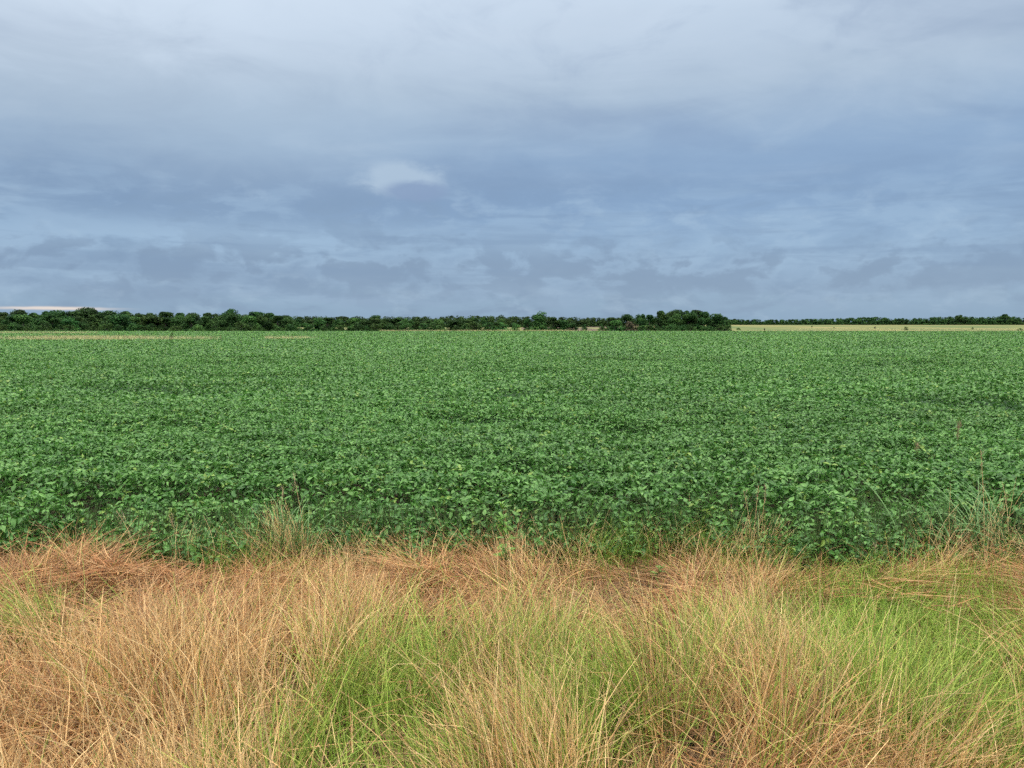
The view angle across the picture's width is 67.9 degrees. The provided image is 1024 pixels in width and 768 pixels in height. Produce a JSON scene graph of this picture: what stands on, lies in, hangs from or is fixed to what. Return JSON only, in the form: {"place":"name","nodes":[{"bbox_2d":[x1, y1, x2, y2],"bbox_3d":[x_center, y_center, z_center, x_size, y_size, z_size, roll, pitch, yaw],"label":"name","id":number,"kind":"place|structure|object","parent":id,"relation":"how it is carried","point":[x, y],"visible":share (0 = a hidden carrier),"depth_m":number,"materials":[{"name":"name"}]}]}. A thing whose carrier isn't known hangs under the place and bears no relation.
{"place":"outdoors","nodes":[
{"label":"outdoors","id":0,"kind":"place"},
{"bbox_2d":[0,499,1023,767],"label":"dry grass","id":1,"kind":"structure","parent":0,"point":[142,607],"depth_m":4.14,"materials":[{"name":"beige plant"}]},
{"bbox_2d":[0,326,1023,767],"bbox_3d":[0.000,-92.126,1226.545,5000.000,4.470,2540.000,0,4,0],"label":"ground","id":2,"kind":"structure","parent":0,"point":[300,500],"depth_m":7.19,"materials":[{"name":"green plant"}]},
{"bbox_2d":[115,509,223,571],"bbox_3d":[-2.829,1.309,6.488,0.810,0.620,0.676,1,4,14],"label":"grass tussock","id":3,"kind":"object","parent":2,"relation":"on","point":[189,533],"depth_m":6.41,"materials":[{"name":"green plant"}]},
{"bbox_2d":[228,471,347,563],"bbox_3d":[-1.866,1.189,6.511,1.103,0.857,0.837,0,4,0],"label":"grass tussock","id":4,"kind":"object","parent":2,"relation":"on","point":[277,534],"depth_m":6.51,"materials":[{"name":"green plant"}]},
{"bbox_2d":[401,517,420,562],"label":"leafy weed","id":5,"kind":"object","parent":2,"relation":"on","point":[408,523],"visible":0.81,"depth_m":6.14,"materials":[{"name":"green plant"}]},
{"bbox_2d":[158,315,735,326],"bbox_3d":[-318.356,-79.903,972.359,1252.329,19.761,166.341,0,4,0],"label":"distant wood","id":6,"kind":"object","parent":2,"relation":"on","point":[588,322],"visible":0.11,"depth_m":939.26,"materials":[{"name":"green plant"}]},
{"bbox_2d":[493,500,517,567],"bbox_3d":[-0.059,1.294,6.306,0.225,0.676,0.227,0,4,0],"label":"leafy weed","id":7,"kind":"object","parent":2,"relation":"on","point":[505,532],"visible":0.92,"depth_m":6.29,"materials":[{"name":"green plant"}]},
{"bbox_2d":[0,330,1023,578],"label":"soybean crop","id":8,"kind":"object","parent":2,"relation":"on","point":[602,414],"visible":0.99,"depth_m":10.84,"materials":[{"name":"green plant"}]},
{"bbox_2d":[0,328,1023,340],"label":"tall grass strip","id":9,"kind":"object","parent":2,"relation":"on","point":[87,337],"depth_m":102.47,"materials":[{"name":"beige plant"}]},
{"bbox_2d":[620,521,640,568],"bbox_3d":[1.020,1.394,6.525,0.178,0.444,0.200,4,6,41],"label":"leafy weed","id":10,"kind":"object","parent":2,"relation":"on","point":[630,542],"visible":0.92,"depth_m":6.52,"materials":[{"name":"green plant"}]},
{"bbox_2d":[649,565,665,583],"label":"leafy weed","id":11,"kind":"object","parent":2,"relation":"on","point":[659,570],"visible":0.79,"depth_m":6.15,"materials":[{"name":"green plant"}]},
{"bbox_2d":[297,325,1023,330],"bbox_3d":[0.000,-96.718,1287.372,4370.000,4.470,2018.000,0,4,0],"label":"pasture","id":12,"kind":"structure","parent":2,"relation":"on","point":[830,327],"depth_m":545.52,"materials":[{"name":"beige plant"}]},
{"bbox_2d":[1,314,24,330],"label":"broadleaf tree","id":13,"kind":"object","parent":12,"relation":"on","point":[10,318],"visible":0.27,"depth_m":305.54,"materials":[{"name":"green plant"}]},
{"bbox_2d":[12,324,24,330],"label":"bush","id":14,"kind":"object","parent":12,"relation":"on","point":[19,327],"visible":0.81,"depth_m":295.63,"materials":[{"name":"green plant"}]},
{"bbox_2d":[6,309,33,327],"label":"broadleaf tree","id":15,"kind":"object","parent":12,"relation":"on","point":[19,312],"visible":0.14,"depth_m":317.33,"materials":[{"name":"green plant"}]},
{"bbox_2d":[7,314,35,330],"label":"broadleaf tree","id":16,"kind":"object","parent":12,"relation":"on","point":[23,318],"visible":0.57,"depth_m":302.12,"materials":[{"name":"green plant"}]},
{"bbox_2d":[31,317,50,329],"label":"broadleaf tree","id":17,"kind":"object","parent":12,"relation":"on","point":[38,321],"visible":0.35,"depth_m":313.02,"materials":[{"name":"green plant"}]},
{"bbox_2d":[40,322,52,330],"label":"bush","id":18,"kind":"object","parent":12,"relation":"on","point":[48,327],"visible":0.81,"depth_m":293.50,"materials":[{"name":"green plant"}]},
{"bbox_2d":[37,311,59,323],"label":"broadleaf tree","id":19,"kind":"object","parent":12,"relation":"on","point":[44,314],"visible":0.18,"depth_m":323.36,"materials":[{"name":"green plant"}]},
{"bbox_2d":[47,314,61,330],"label":"broadleaf tree","id":20,"kind":"object","parent":12,"relation":"on","point":[52,319],"visible":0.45,"depth_m":301.45,"materials":[{"name":"green plant"}]},
{"bbox_2d":[50,310,69,327],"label":"broadleaf tree","id":21,"kind":"object","parent":12,"relation":"on","point":[62,316],"visible":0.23,"depth_m":329.91,"materials":[{"name":"green plant"}]},
{"bbox_2d":[61,317,79,330],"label":"broadleaf tree","id":22,"kind":"object","parent":12,"relation":"on","point":[72,322],"visible":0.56,"depth_m":306.02,"materials":[{"name":"green plant"}]},
{"bbox_2d":[64,311,87,327],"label":"broadleaf tree","id":23,"kind":"object","parent":12,"relation":"on","point":[71,314],"visible":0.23,"depth_m":322.77,"materials":[{"name":"green plant"}]},
{"bbox_2d":[72,316,86,328],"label":"broadleaf tree","id":24,"kind":"object","parent":12,"relation":"on","point":[79,318],"visible":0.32,"depth_m":312.34,"materials":[{"name":"green plant"}]},
{"bbox_2d":[78,322,90,330],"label":"bush","id":25,"kind":"object","parent":12,"relation":"on","point":[84,327],"visible":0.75,"depth_m":295.54,"materials":[{"name":"green plant"}]},
{"bbox_2d":[75,307,98,320],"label":"broadleaf tree","id":26,"kind":"object","parent":12,"relation":"on","point":[87,311],"visible":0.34,"depth_m":327.71,"materials":[{"name":"green plant"}]},
{"bbox_2d":[83,314,103,329],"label":"broadleaf tree","id":27,"kind":"object","parent":12,"relation":"on","point":[95,319],"visible":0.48,"depth_m":310.12,"materials":[{"name":"green plant"}]},
{"bbox_2d":[96,323,113,330],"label":"bush","id":28,"kind":"object","parent":12,"relation":"on","point":[107,326],"visible":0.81,"depth_m":293.92,"materials":[{"name":"green plant"}]},
{"bbox_2d":[99,310,119,319],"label":"broadleaf tree","id":29,"kind":"object","parent":12,"relation":"on","point":[104,314],"visible":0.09,"depth_m":332.88,"materials":[{"name":"green plant"}]},
{"bbox_2d":[98,315,126,330],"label":"broadleaf tree","id":30,"kind":"object","parent":12,"relation":"on","point":[106,320],"visible":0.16,"depth_m":302.25,"materials":[{"name":"green plant"}]},
{"bbox_2d":[107,313,136,330],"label":"broadleaf tree","id":31,"kind":"object","parent":12,"relation":"on","point":[120,318],"visible":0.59,"depth_m":299.36,"materials":[{"name":"green plant"}]},
{"bbox_2d":[128,317,141,328],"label":"broadleaf tree","id":32,"kind":"object","parent":12,"relation":"on","point":[135,319],"visible":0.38,"depth_m":313.16,"materials":[{"name":"green plant"}]},
{"bbox_2d":[146,324,156,330],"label":"bush","id":33,"kind":"object","parent":12,"relation":"on","point":[152,328],"visible":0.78,"depth_m":294.40,"materials":[{"name":"green plant"}]},
{"bbox_2d":[139,314,164,330],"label":"broadleaf tree","id":34,"kind":"object","parent":12,"relation":"on","point":[147,319],"visible":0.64,"depth_m":297.48,"materials":[{"name":"green plant"}]},
{"bbox_2d":[159,317,172,330],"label":"broadleaf tree","id":35,"kind":"object","parent":12,"relation":"on","point":[166,320],"visible":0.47,"depth_m":305.43,"materials":[{"name":"green plant"}]},
{"bbox_2d":[159,312,174,327],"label":"broadleaf tree","id":36,"kind":"object","parent":12,"relation":"on","point":[167,314],"visible":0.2,"depth_m":342.36,"materials":[{"name":"green plant"}]},
{"bbox_2d":[168,314,183,330],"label":"broadleaf tree","id":37,"kind":"object","parent":12,"relation":"on","point":[177,320],"visible":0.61,"depth_m":302.69,"materials":[{"name":"green plant"}]},
{"bbox_2d":[181,315,200,330],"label":"broadleaf tree","id":38,"kind":"object","parent":12,"relation":"on","point":[190,319],"visible":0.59,"depth_m":299.81,"materials":[{"name":"green plant"}]},
{"bbox_2d":[184,312,200,327],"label":"broadleaf tree","id":39,"kind":"object","parent":12,"relation":"on","point":[196,315],"visible":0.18,"depth_m":318.95,"materials":[{"name":"green plant"}]},
{"bbox_2d":[188,324,205,330],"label":"bush","id":40,"kind":"object","parent":12,"relation":"on","point":[197,327],"visible":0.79,"depth_m":288.52,"materials":[{"name":"green plant"}]},
{"bbox_2d":[197,316,212,330],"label":"broadleaf tree","id":41,"kind":"object","parent":12,"relation":"on","point":[204,322],"visible":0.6,"depth_m":311.65,"materials":[{"name":"green plant"}]},
{"bbox_2d":[211,316,228,330],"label":"broadleaf tree","id":42,"kind":"object","parent":12,"relation":"on","point":[219,321],"visible":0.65,"depth_m":305.71,"materials":[{"name":"green plant"}]},
{"bbox_2d":[220,308,242,328],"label":"broadleaf tree","id":43,"kind":"object","parent":12,"relation":"on","point":[230,311],"visible":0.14,"depth_m":323.40,"materials":[{"name":"green plant"}]},
{"bbox_2d":[223,313,243,330],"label":"broadleaf tree","id":44,"kind":"object","parent":12,"relation":"on","point":[232,317],"visible":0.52,"depth_m":310.54,"materials":[{"name":"green plant"}]},
{"bbox_2d":[232,322,251,330],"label":"bush","id":45,"kind":"object","parent":12,"relation":"on","point":[242,325],"visible":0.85,"depth_m":290.12,"materials":[{"name":"green plant"}]},
{"bbox_2d":[239,315,258,330],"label":"broadleaf tree","id":46,"kind":"object","parent":12,"relation":"on","point":[250,318],"visible":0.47,"depth_m":302.97,"materials":[{"name":"green plant"}]},
{"bbox_2d":[245,322,257,330],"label":"bush","id":47,"kind":"object","parent":12,"relation":"on","point":[253,328],"visible":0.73,"depth_m":293.30,"materials":[{"name":"green plant"}]},
{"bbox_2d":[248,311,264,325],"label":"broadleaf tree","id":48,"kind":"object","parent":12,"relation":"on","point":[252,313],"visible":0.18,"depth_m":338.57,"materials":[{"name":"green plant"}]},
{"bbox_2d":[256,313,272,330],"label":"broadleaf tree","id":49,"kind":"object","parent":12,"relation":"on","point":[264,319],"visible":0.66,"depth_m":306.24,"materials":[{"name":"green plant"}]},
{"bbox_2d":[269,315,283,330],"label":"broadleaf tree","id":50,"kind":"object","parent":12,"relation":"on","point":[275,319],"visible":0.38,"depth_m":307.59,"materials":[{"name":"green plant"}]},
{"bbox_2d":[281,316,298,330],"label":"broadleaf tree","id":51,"kind":"object","parent":12,"relation":"on","point":[288,321],"visible":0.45,"depth_m":306.02,"materials":[{"name":"green plant"}]},
{"bbox_2d":[285,324,296,330],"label":"bush","id":52,"kind":"object","parent":12,"relation":"on","point":[288,328],"visible":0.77,"depth_m":293.39,"materials":[{"name":"green plant"}]},
{"bbox_2d":[299,323,313,330],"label":"bush","id":53,"kind":"object","parent":12,"relation":"on","point":[308,326],"visible":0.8,"depth_m":293.81,"materials":[{"name":"green plant"}]},
{"bbox_2d":[313,318,326,330],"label":"broadleaf tree","id":54,"kind":"object","parent":12,"relation":"on","point":[318,322],"visible":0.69,"depth_m":305.51,"materials":[{"name":"green plant"}]},
{"bbox_2d":[322,317,334,329],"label":"broadleaf tree","id":55,"kind":"object","parent":12,"relation":"on","point":[329,321],"visible":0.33,"depth_m":320.38,"materials":[{"name":"green plant"}]},
{"bbox_2d":[329,319,344,329],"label":"broadleaf tree","id":56,"kind":"object","parent":12,"relation":"on","point":[338,322],"visible":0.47,"depth_m":319.67,"materials":[{"name":"green plant"}]},
{"bbox_2d":[346,318,360,330],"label":"broadleaf tree","id":57,"kind":"object","parent":12,"relation":"on","point":[351,321],"visible":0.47,"depth_m":325.82,"materials":[{"name":"green plant"}]},
{"bbox_2d":[351,322,362,330],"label":"bush","id":58,"kind":"object","parent":12,"relation":"on","point":[357,327],"visible":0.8,"depth_m":293.68,"materials":[{"name":"green plant"}]},
{"bbox_2d":[358,320,372,329],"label":"broadleaf tree","id":59,"kind":"object","parent":12,"relation":"on","point":[364,323],"visible":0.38,"depth_m":306.95,"materials":[{"name":"green plant"}]},
{"bbox_2d":[366,318,379,328],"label":"broadleaf tree","id":60,"kind":"object","parent":12,"relation":"on","point":[375,320],"visible":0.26,"depth_m":310.08,"materials":[{"name":"green plant"}]},
{"bbox_2d":[370,323,383,330],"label":"bush","id":61,"kind":"object","parent":12,"relation":"on","point":[375,328],"visible":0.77,"depth_m":291.41,"materials":[{"name":"green plant"}]},
{"bbox_2d":[376,319,392,330],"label":"broadleaf tree","id":62,"kind":"object","parent":12,"relation":"on","point":[384,321],"visible":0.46,"depth_m":303.36,"materials":[{"name":"green plant"}]},
{"bbox_2d":[389,317,401,329],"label":"broadleaf tree","id":63,"kind":"object","parent":12,"relation":"on","point":[395,320],"visible":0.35,"depth_m":327.56,"materials":[{"name":"green plant"}]},
{"bbox_2d":[398,318,415,330],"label":"broadleaf tree","id":64,"kind":"object","parent":12,"relation":"on","point":[408,321],"visible":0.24,"depth_m":303.79,"materials":[{"name":"green plant"}]},
{"bbox_2d":[399,322,414,330],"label":"bush","id":65,"kind":"object","parent":12,"relation":"on","point":[405,325],"visible":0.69,"depth_m":292.44,"materials":[{"name":"green plant"}]},
{"bbox_2d":[412,318,420,329],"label":"broadleaf tree","id":66,"kind":"object","parent":12,"relation":"on","point":[417,321],"visible":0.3,"depth_m":325.42,"materials":[{"name":"green plant"}]},
{"bbox_2d":[418,323,428,330],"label":"bush","id":67,"kind":"object","parent":12,"relation":"on","point":[423,327],"visible":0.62,"depth_m":293.28,"materials":[{"name":"green plant"}]},
{"bbox_2d":[426,322,438,330],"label":"bush","id":68,"kind":"object","parent":12,"relation":"on","point":[431,328],"visible":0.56,"depth_m":292.52,"materials":[{"name":"green plant"}]},
{"bbox_2d":[444,320,463,330],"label":"broadleaf tree","id":69,"kind":"object","parent":12,"relation":"on","point":[452,323],"visible":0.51,"depth_m":305.18,"materials":[{"name":"green plant"}]},
{"bbox_2d":[458,319,474,329],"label":"broadleaf tree","id":70,"kind":"object","parent":12,"relation":"on","point":[467,320],"visible":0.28,"depth_m":310.35,"materials":[{"name":"green plant"}]},
{"bbox_2d":[464,321,482,330],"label":"bush","id":71,"kind":"object","parent":12,"relation":"on","point":[474,324],"visible":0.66,"depth_m":295.16,"materials":[{"name":"green plant"}]},
{"bbox_2d":[478,317,487,329],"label":"broadleaf tree","id":72,"kind":"object","parent":12,"relation":"on","point":[483,320],"visible":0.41,"depth_m":307.89,"materials":[{"name":"green plant"}]},
{"bbox_2d":[481,322,495,330],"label":"bush","id":73,"kind":"object","parent":12,"relation":"on","point":[489,327],"visible":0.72,"depth_m":293.46,"materials":[{"name":"green plant"}]},
{"bbox_2d":[492,318,505,329],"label":"broadleaf tree","id":74,"kind":"object","parent":12,"relation":"on","point":[497,323],"visible":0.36,"depth_m":315.38,"materials":[{"name":"green plant"}]},
{"bbox_2d":[495,322,509,330],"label":"bush","id":75,"kind":"object","parent":12,"relation":"on","point":[503,326],"visible":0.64,"depth_m":298.53,"materials":[{"name":"green plant"}]},
{"bbox_2d":[523,318,531,330],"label":"broadleaf tree","id":76,"kind":"object","parent":12,"relation":"on","point":[527,322],"visible":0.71,"depth_m":310.66,"materials":[{"name":"green plant"}]},
{"bbox_2d":[529,311,548,330],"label":"broadleaf tree","id":77,"kind":"object","parent":12,"relation":"on","point":[539,319],"visible":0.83,"depth_m":297.20,"materials":[{"name":"green plant"}]},
{"bbox_2d":[549,317,558,329],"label":"broadleaf tree","id":78,"kind":"object","parent":12,"relation":"on","point":[554,320],"visible":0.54,"depth_m":310.02,"materials":[{"name":"green plant"}]},
{"bbox_2d":[556,320,572,330],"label":"broadleaf tree","id":79,"kind":"object","parent":12,"relation":"on","point":[563,325],"visible":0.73,"depth_m":309.52,"materials":[{"name":"green plant"}]},
{"bbox_2d":[606,317,618,327],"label":"broadleaf tree","id":80,"kind":"object","parent":12,"relation":"on","point":[610,319],"visible":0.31,"depth_m":324.66,"materials":[{"name":"green plant"}]},
{"bbox_2d":[607,320,624,330],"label":"broadleaf tree","id":81,"kind":"object","parent":12,"relation":"on","point":[616,323],"visible":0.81,"depth_m":294.18,"materials":[{"name":"green plant"}]},
{"bbox_2d":[619,314,634,328],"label":"broadleaf tree","id":82,"kind":"object","parent":12,"relation":"on","point":[629,318],"visible":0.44,"depth_m":329.77,"materials":[{"name":"green plant"}]},
{"bbox_2d":[624,321,638,330],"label":"bush","id":83,"kind":"object","parent":12,"relation":"on","point":[631,326],"visible":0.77,"depth_m":295.10,"materials":[{"name":"brown plant"}]},
{"bbox_2d":[635,314,647,328],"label":"broadleaf tree","id":84,"kind":"object","parent":12,"relation":"on","point":[641,319],"visible":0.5,"depth_m":327.04,"materials":[{"name":"green plant"}]},
{"bbox_2d":[643,315,654,329],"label":"broadleaf tree","id":85,"kind":"object","parent":12,"relation":"on","point":[649,317],"visible":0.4,"depth_m":321.12,"materials":[{"name":"green plant"}]},
{"bbox_2d":[652,310,668,329],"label":"broadleaf tree","id":86,"kind":"object","parent":12,"relation":"on","point":[660,317],"visible":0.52,"depth_m":317.68,"materials":[{"name":"green plant"}]},
{"bbox_2d":[666,324,678,330],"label":"bush","id":87,"kind":"object","parent":12,"relation":"on","point":[671,327],"visible":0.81,"depth_m":298.69,"materials":[{"name":"green plant"}]},
{"bbox_2d":[665,313,682,330],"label":"broadleaf tree","id":88,"kind":"object","parent":12,"relation":"on","point":[673,319],"visible":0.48,"depth_m":304.62,"materials":[{"name":"green plant"}]},
{"bbox_2d":[669,309,684,326],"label":"broadleaf tree","id":89,"kind":"object","parent":12,"relation":"on","point":[679,311],"visible":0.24,"depth_m":326.38,"materials":[{"name":"green plant"}]},
{"bbox_2d":[680,310,697,330],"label":"broadleaf tree","id":90,"kind":"object","parent":12,"relation":"on","point":[690,317],"visible":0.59,"depth_m":323.30,"materials":[{"name":"green plant"}]},
{"bbox_2d":[691,310,703,325],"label":"broadleaf tree","id":91,"kind":"object","parent":12,"relation":"on","point":[697,313],"visible":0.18,"depth_m":331.05,"materials":[{"name":"green plant"}]},
{"bbox_2d":[695,311,711,329],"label":"broadleaf tree","id":92,"kind":"object","parent":12,"relation":"on","point":[704,315],"visible":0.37,"depth_m":319.81,"materials":[{"name":"green plant"}]},
{"bbox_2d":[701,313,729,330],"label":"broadleaf tree","id":93,"kind":"object","parent":12,"relation":"on","point":[717,318],"visible":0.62,"depth_m":305.61,"materials":[{"name":"green plant"}]},
{"bbox_2d":[720,316,1023,324],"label":"distant wood","id":94,"kind":"object","parent":12,"relation":"on","point":[949,320],"visible":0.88,"depth_m":880.80,"materials":[{"name":"green plant"}]},
{"bbox_2d":[954,315,964,324],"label":"broadleaf tree","id":95,"kind":"object","parent":12,"relation":"on","point":[959,318],"visible":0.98,"depth_m":874.57,"materials":[{"name":"green plant"}]},
{"bbox_2d":[999,314,1009,324],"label":"broadleaf tree","id":96,"kind":"object","parent":12,"relation":"on","point":[1005,317],"visible":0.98,"depth_m":874.75,"materials":[{"name":"green plant"}]},
{"bbox_2d":[725,484,807,564],"bbox_3d":[2.085,1.225,6.450,0.855,0.794,0.604,-2,5,-29],"label":"grass tussock","id":97,"kind":"object","parent":2,"relation":"on","point":[752,539],"depth_m":6.50,"materials":[{"name":"green plant"}]},
{"bbox_2d":[787,473,807,535],"bbox_3d":[2.637,1.201,7.075,0.198,0.746,0.215,0,4,0],"label":"leafy weed","id":98,"kind":"object","parent":2,"relation":"on","point":[794,491],"visible":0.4,"depth_m":7.08,"materials":[{"name":"green plant"}]},
{"bbox_2d":[792,520,814,570],"bbox_3d":[2.375,1.361,6.221,0.199,0.556,0.200,3,5,36],"label":"leafy weed","id":99,"kind":"object","parent":2,"relation":"on","point":[801,542],"visible":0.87,"depth_m":6.21,"materials":[{"name":"green plant"}]},
{"bbox_2d":[846,541,886,573],"bbox_3d":[2.933,1.435,6.318,0.485,0.394,0.447,-3,5,-34],"label":"grass tussock","id":100,"kind":"object","parent":2,"relation":"on","point":[875,546],"depth_m":6.30,"materials":[{"name":"green plant"}]},
{"bbox_2d":[854,448,1023,572],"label":"grass tussock","id":101,"kind":"object","parent":2,"relation":"on","point":[966,522],"depth_m":6.71,"materials":[{"name":"green plant"}]},
{"bbox_2d":[0,0,1023,322],"label":"sky","id":102,"kind":"structure","parent":0,"point":[762,160],"materials":[{"name":"blue"}]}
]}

